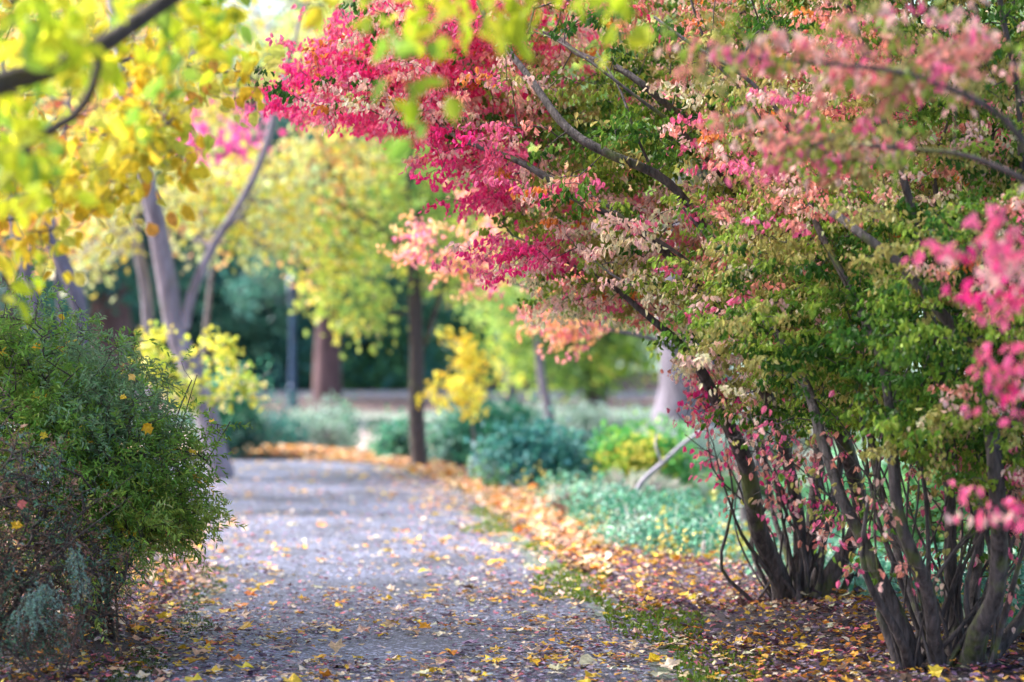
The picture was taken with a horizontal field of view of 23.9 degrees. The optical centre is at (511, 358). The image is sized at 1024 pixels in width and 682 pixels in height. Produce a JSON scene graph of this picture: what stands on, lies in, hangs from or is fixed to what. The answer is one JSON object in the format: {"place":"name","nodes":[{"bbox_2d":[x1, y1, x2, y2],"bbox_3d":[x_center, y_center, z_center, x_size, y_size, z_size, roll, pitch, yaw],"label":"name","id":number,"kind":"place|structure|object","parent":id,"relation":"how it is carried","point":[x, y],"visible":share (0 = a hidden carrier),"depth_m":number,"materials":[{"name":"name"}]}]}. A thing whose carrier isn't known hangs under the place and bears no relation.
{"place":"outdoors","nodes":[
{"label":"outdoors","id":0,"kind":"place"},
{"bbox_2d":[48,458,731,681],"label":"path","id":1,"kind":"structure","parent":0,"point":[393,644],"depth_m":16.02,"materials":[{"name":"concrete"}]},
{"bbox_2d":[67,0,214,458],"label":"thin tree","id":2,"kind":"object","parent":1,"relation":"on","point":[145,289],"visible":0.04,"depth_m":32.96,"materials":[{"name":"grey plant"}]},
{"bbox_2d":[0,0,357,478],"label":"grey tree","id":3,"kind":"object","parent":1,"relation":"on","point":[242,201],"visible":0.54,"depth_m":30.79,"materials":[{"name":"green plant"}]},
{"bbox_2d":[121,320,270,503],"bbox_3d":[-3.136,0.565,23.963,1.504,1.887,1.006,0,0,0],"label":"yellow sapling","id":4,"kind":"object","parent":1,"relation":"on","point":[223,353],"visible":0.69,"depth_m":23.83,"materials":[{"name":"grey plant"}]},
{"bbox_2d":[329,638,345,652],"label":"maple leaf","id":5,"kind":"object","parent":1,"relation":"on","point":[337,646],"visible":1,"depth_m":12.31,"materials":[{"name":"beige plant"}]},
{"bbox_2d":[418,621,431,627],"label":"maple leaf","id":6,"kind":"object","parent":1,"relation":"on","point":[424,625],"visible":1,"depth_m":13.20,"materials":[{"name":"plant"}]},
{"bbox_2d":[645,653,660,661],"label":"maple leaf","id":7,"kind":"object","parent":1,"relation":"on","point":[654,656],"visible":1,"depth_m":11.77,"materials":[{"name":"yellow plant"}]},
{"bbox_2d":[0,306,1023,681],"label":"ground","id":8,"kind":"structure","parent":0,"point":[384,402],"depth_m":15.02,"materials":[{"name":"soil"}]},
{"bbox_2d":[0,542,93,681],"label":"juniper","id":9,"kind":"object","parent":8,"relation":"on","point":[34,597],"visible":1,"depth_m":10.72,"materials":[{"name":"green plant"}]},
{"bbox_2d":[0,0,134,410],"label":"redwood tree","id":10,"kind":"object","parent":8,"relation":"on","point":[47,282],"visible":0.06,"depth_m":59.42,"materials":[{"name":"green plant"}]},
{"bbox_2d":[0,19,150,375],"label":"orange tree","id":11,"kind":"object","parent":8,"relation":"on","point":[62,264],"visible":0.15,"depth_m":26.18,"materials":[{"name":"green plant"}]},
{"bbox_2d":[0,399,165,681],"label":"shrub","id":12,"kind":"object","parent":8,"relation":"on","point":[8,570],"visible":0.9,"depth_m":11.25,"materials":[{"name":"green plant"}]},
{"bbox_2d":[11,520,22,528],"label":"maple leaf","id":13,"kind":"object","parent":12,"relation":"on","point":[16,525],"visible":1,"depth_m":10.80,"materials":[{"name":"yellow plant"}]},
{"bbox_2d":[17,500,26,508],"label":"maple leaf","id":14,"kind":"object","parent":12,"relation":"on","point":[21,504],"visible":1,"depth_m":10.85,"materials":[{"name":"pink plant"}]},
{"bbox_2d":[25,99,142,376],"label":"dark conifer","id":15,"kind":"object","parent":8,"relation":"on","point":[55,309],"depth_m":101.84,"materials":[{"name":"green plant"}]},
{"bbox_2d":[0,259,252,644],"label":"evergreen shrub","id":16,"kind":"object","parent":8,"relation":"on","point":[74,394],"visible":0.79,"depth_m":12.41,"materials":[{"name":"green plant"}]},
{"bbox_2d":[40,432,47,438],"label":"maple leaf","id":17,"kind":"object","parent":16,"relation":"attached to","point":[44,434],"visible":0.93,"depth_m":11.90,"materials":[{"name":"yellow plant"}]},
{"bbox_2d":[116,521,123,527],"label":"maple leaf","id":18,"kind":"object","parent":16,"relation":"attached to","point":[119,525],"visible":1,"depth_m":12.20,"materials":[{"name":"green plant"}]},
{"bbox_2d":[128,373,135,379],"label":"maple leaf","id":19,"kind":"object","parent":16,"relation":"attached to","point":[132,376],"visible":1,"depth_m":12.10,"materials":[{"name":"yellow plant"}]},
{"bbox_2d":[141,423,152,434],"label":"maple leaf","id":20,"kind":"object","parent":16,"relation":"attached to","point":[147,427],"visible":1,"depth_m":12.00,"materials":[{"name":"yellow plant"}]},
{"bbox_2d":[24,0,238,395],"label":"redwood tree","id":21,"kind":"object","parent":8,"relation":"on","point":[117,312],"visible":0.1,"depth_m":61.69,"materials":[{"name":"green plant"}]},
{"bbox_2d":[28,111,238,389],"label":"dark conifer","id":22,"kind":"object","parent":8,"relation":"on","point":[137,317],"visible":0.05,"depth_m":102.10,"materials":[{"name":"green plant"}]},
{"bbox_2d":[125,625,144,633],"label":"maple leaf","id":23,"kind":"object","parent":8,"relation":"on","point":[137,627],"visible":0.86,"depth_m":13.01,"materials":[{"name":"yellow plant"}]},
{"bbox_2d":[0,0,285,294],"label":"yellow tree","id":24,"kind":"object","parent":8,"relation":"on","point":[135,158],"visible":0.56,"depth_m":9.05,"materials":[{"name":"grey plant"}]},
{"bbox_2d":[132,46,288,391],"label":"dark conifer","id":25,"kind":"object","parent":8,"relation":"on","point":[210,318],"visible":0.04,"depth_m":103.55,"materials":[{"name":"green plant"}]},
{"bbox_2d":[180,355,284,459],"bbox_3d":[-4.175,0.849,35.952,1.428,1.820,1.399,0,0,-35],"label":"garden shrub","id":26,"kind":"object","parent":8,"relation":"on","point":[244,413],"visible":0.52,"depth_m":35.87,"materials":[{"name":"green plant"}]},
{"bbox_2d":[176,68,294,444],"bbox_3d":[-4.780,-1.475,40.092,2.440,6.852,4.287,0,0,0],"label":"magenta maple","id":27,"kind":"object","parent":8,"relation":"on","point":[202,127],"visible":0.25,"depth_m":39.60,"materials":[{"name":"pink plant"}]},
{"bbox_2d":[189,0,300,293],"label":"tall tree","id":28,"kind":"object","parent":8,"relation":"on","point":[254,15],"depth_m":129.45,"materials":[{"name":"grey plant"}]},
{"bbox_2d":[161,48,365,391],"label":"dark conifer","id":29,"kind":"object","parent":8,"relation":"on","point":[261,325],"visible":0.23,"depth_m":101.68,"materials":[{"name":"green plant"}]},
{"bbox_2d":[219,386,317,445],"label":"garden shrub","id":30,"kind":"object","parent":8,"relation":"on","point":[291,433],"visible":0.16,"depth_m":40.90,"materials":[{"name":"green plant"}]},
{"bbox_2d":[286,275,298,407],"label":"lamp post","id":31,"kind":"object","parent":8,"relation":"on","point":[292,292],"visible":0.7,"depth_m":77.91,"materials":[{"name":"grey paint"}]},
{"bbox_2d":[208,0,393,168],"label":"tall tree","id":32,"kind":"object","parent":8,"relation":"on","point":[283,3],"depth_m":117.36,"materials":[{"name":"plant"}]},
{"bbox_2d":[275,389,361,448],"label":"garden shrub","id":33,"kind":"object","parent":8,"relation":"on","point":[328,437],"visible":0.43,"depth_m":41.94,"materials":[{"name":"green plant"}]},
{"bbox_2d":[239,25,405,388],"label":"dark conifer","id":34,"kind":"object","parent":8,"relation":"on","point":[296,329],"visible":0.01,"depth_m":105.16,"materials":[{"name":"green plant"}]},
{"bbox_2d":[0,0,652,325],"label":"overhanging tree","id":35,"kind":"object","parent":8,"relation":"on","point":[44,50],"visible":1,"depth_m":7.00,"materials":[{"name":"yellow plant"}]},
{"bbox_2d":[301,394,369,450],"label":"garden shrub","id":36,"kind":"object","parent":8,"relation":"on","point":[353,432],"visible":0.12,"depth_m":43.95,"materials":[{"name":"green plant"}]},
{"bbox_2d":[220,0,455,398],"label":"redwood tree","id":37,"kind":"object","parent":8,"relation":"on","point":[327,370],"visible":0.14,"depth_m":83.65,"materials":[{"name":"green plant"}]},
{"bbox_2d":[269,127,466,391],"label":"dark conifer","id":38,"kind":"object","parent":8,"relation":"on","point":[382,360],"visible":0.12,"depth_m":103.93,"materials":[{"name":"green plant"}]},
{"bbox_2d":[362,405,428,457],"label":"garden shrub","id":39,"kind":"object","parent":8,"relation":"on","point":[393,439],"visible":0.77,"depth_m":34.96,"materials":[{"name":"green plant"}]},
{"bbox_2d":[254,1,578,464],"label":"young tree","id":40,"kind":"object","parent":8,"relation":"on","point":[407,191],"visible":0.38,"depth_m":33.14,"materials":[{"name":"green plant"}]},
{"bbox_2d":[87,505,774,681],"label":"moss","id":41,"kind":"object","parent":8,"relation":"on","point":[587,592],"visible":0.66,"depth_m":13.81,"materials":[{"name":"green plant"}]},
{"bbox_2d":[349,199,529,387],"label":"dark conifer","id":42,"kind":"object","parent":8,"relation":"on","point":[456,323],"visible":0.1,"depth_m":107.46,"materials":[{"name":"green plant"}]},
{"bbox_2d":[415,326,495,456],"bbox_3d":[-0.691,0.549,29.309,0.999,1.893,1.185,0,0,0],"label":"yellow sapling","id":43,"kind":"object","parent":8,"relation":"on","point":[462,386],"visible":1,"depth_m":29.20,"materials":[{"name":"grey plant"}]},
{"bbox_2d":[463,459,491,478],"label":"grass tuft","id":44,"kind":"object","parent":8,"relation":"on","point":[466,467],"visible":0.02,"depth_m":27.90,"materials":[{"name":"green plant"}]},
{"bbox_2d":[425,389,554,467],"bbox_3d":[-0.420,1.138,34.233,1.754,1.397,1.740,0,0,28],"label":"garden shrub","id":45,"kind":"object","parent":8,"relation":"on","point":[448,442],"visible":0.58,"depth_m":33.95,"materials":[{"name":"green plant"}]},
{"bbox_2d":[352,76,664,406],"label":"leafy tree","id":46,"kind":"object","parent":8,"relation":"on","point":[514,389],"visible":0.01,"depth_m":77.78,"materials":[{"name":"green plant"}]},
{"bbox_2d":[0,382,1023,681],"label":"fallen leaves","id":47,"kind":"object","parent":8,"relation":"on","point":[532,518],"depth_m":13.86,"materials":[{"name":"orange plant"}]},
{"bbox_2d":[459,394,571,435],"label":"garden shrub","id":48,"kind":"object","parent":8,"relation":"on","point":[538,407],"visible":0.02,"depth_m":47.82,"materials":[{"name":"green plant"}]},
{"bbox_2d":[438,228,611,428],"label":"leafy tree","id":49,"kind":"object","parent":8,"relation":"on","point":[501,314],"visible":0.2,"depth_m":45.93,"materials":[{"name":"green plant"}]},
{"bbox_2d":[460,406,594,492],"bbox_3d":[0.221,1.186,27.008,1.600,1.307,1.331,0,0,0],"label":"garden shrub","id":50,"kind":"object","parent":8,"relation":"on","point":[515,456],"visible":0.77,"depth_m":26.82,"materials":[{"name":"green plant"}]},
{"bbox_2d":[427,171,662,416],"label":"leafy tree","id":51,"kind":"object","parent":8,"relation":"on","point":[605,352],"visible":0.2,"depth_m":61.41,"materials":[{"name":"green plant"}]},
{"bbox_2d":[546,488,623,514],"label":"grass tuft","id":52,"kind":"object","parent":8,"relation":"on","point":[559,506],"visible":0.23,"depth_m":22.18,"materials":[{"name":"green plant"}]},
{"bbox_2d":[548,417,633,477],"bbox_3d":[0.885,1.268,28.036,1.463,1.152,1.142,0,0,-32],"label":"garden shrub","id":53,"kind":"object","parent":8,"relation":"on","point":[585,457],"visible":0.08,"depth_m":27.80,"materials":[{"name":"green plant"}]},
{"bbox_2d":[233,0,949,603],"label":"burning bush","id":54,"kind":"object","parent":8,"relation":"on","point":[487,86],"visible":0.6,"depth_m":13.56,"materials":[{"name":"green plant"}]},
{"bbox_2d":[550,392,653,442],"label":"garden shrub","id":55,"kind":"object","parent":8,"relation":"on","point":[579,417],"visible":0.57,"depth_m":49.82,"materials":[{"name":"green plant"}]},
{"bbox_2d":[575,466,691,506],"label":"grass tuft","id":56,"kind":"object","parent":8,"relation":"on","point":[659,482],"visible":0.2,"depth_m":24.35,"materials":[{"name":"green plant"}]},
{"bbox_2d":[364,418,909,544],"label":"lawn grass","id":57,"kind":"structure","parent":8,"relation":"on","point":[703,489],"depth_m":38.94,"materials":[{"name":"green plant"}]},
{"bbox_2d":[376,0,909,532],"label":"burning bush","id":58,"kind":"object","parent":8,"relation":"on","point":[566,334],"visible":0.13,"depth_m":19.61,"materials":[{"name":"pink plant"}]},
{"bbox_2d":[583,404,730,504],"bbox_3d":[1.604,1.217,26.975,1.646,1.390,1.238,0,0,0],"label":"garden shrub","id":59,"kind":"object","parent":8,"relation":"on","point":[627,453],"visible":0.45,"depth_m":26.80,"materials":[{"name":"green plant"}]},
{"bbox_2d":[627,425,712,511],"bbox_3d":[1.349,1.051,21.299,0.903,0.933,0.110,0,0,32],"label":"dead branch","id":60,"kind":"object","parent":8,"relation":"on","point":[648,475],"visible":0.72,"depth_m":21.29,"materials":[{"name":"grey wood"}]},
{"bbox_2d":[633,418,733,471],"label":"garden shrub","id":61,"kind":"object","parent":8,"relation":"on","point":[701,441],"visible":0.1,"depth_m":40.27,"materials":[{"name":"green plant"}]},
{"bbox_2d":[713,467,787,497],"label":"grass tuft","id":62,"kind":"object","parent":8,"relation":"on","point":[735,486],"visible":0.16,"depth_m":32.80,"materials":[{"name":"green plant"}]},
{"bbox_2d":[521,0,995,459],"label":"tree","id":63,"kind":"object","parent":8,"relation":"on","point":[670,395],"visible":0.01,"depth_m":41.98,"materials":[{"name":"green plant"}]},
{"bbox_2d":[507,461,1023,623],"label":"ground cover","id":64,"kind":"object","parent":8,"relation":"on","point":[699,539],"visible":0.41,"depth_m":19.20,"materials":[{"name":"green plant"}]},
{"bbox_2d":[720,379,812,462],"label":"garden shrub","id":65,"kind":"object","parent":8,"relation":"on","point":[794,446],"visible":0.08,"depth_m":43.76,"materials":[{"name":"green plant"}]},
{"bbox_2d":[639,0,1023,532],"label":"burning bush","id":66,"kind":"object","parent":8,"relation":"on","point":[815,141],"visible":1,"depth_m":8.08,"materials":[{"name":"pink plant"}]},
{"bbox_2d":[647,0,1023,671],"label":"burning bush","id":67,"kind":"object","parent":8,"relation":"on","point":[879,290],"visible":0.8,"depth_m":11.20,"materials":[{"name":"green plant"}]},
{"bbox_2d":[764,439,957,543],"bbox_3d":[3.582,1.493,24.007,2.595,1.561,1.726,0,0,-21],"label":"garden shrub","id":68,"kind":"object","parent":8,"relation":"on","point":[805,489],"visible":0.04,"depth_m":23.75,"materials":[{"name":"green plant"}]},
{"bbox_2d":[845,439,1021,556],"bbox_3d":[4.034,1.348,20.994,2.340,1.792,1.591,0,0,0],"label":"garden shrub","id":69,"kind":"object","parent":8,"relation":"on","point":[919,521],"visible":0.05,"depth_m":20.92,"materials":[{"name":"green plant"}]},
{"bbox_2d":[851,0,1023,309],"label":"tall tree","id":70,"kind":"object","parent":8,"relation":"on","point":[987,129],"depth_m":115.30,"materials":[{"name":"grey plant"}]},
{"bbox_2d":[187,0,1022,293],"label":"sky","id":71,"kind":"structure","parent":0,"point":[266,1],"materials":[{"name":"white"}]},
{"label":"road","id":72,"kind":"structure","parent":0,"visible":0},
{"bbox_2d":[136,392,783,398],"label":"kerb","id":73,"kind":"structure","parent":72,"relation":"on","point":[627,395],"depth_m":89.20,"materials":[{"name":"concrete"}]}
]}

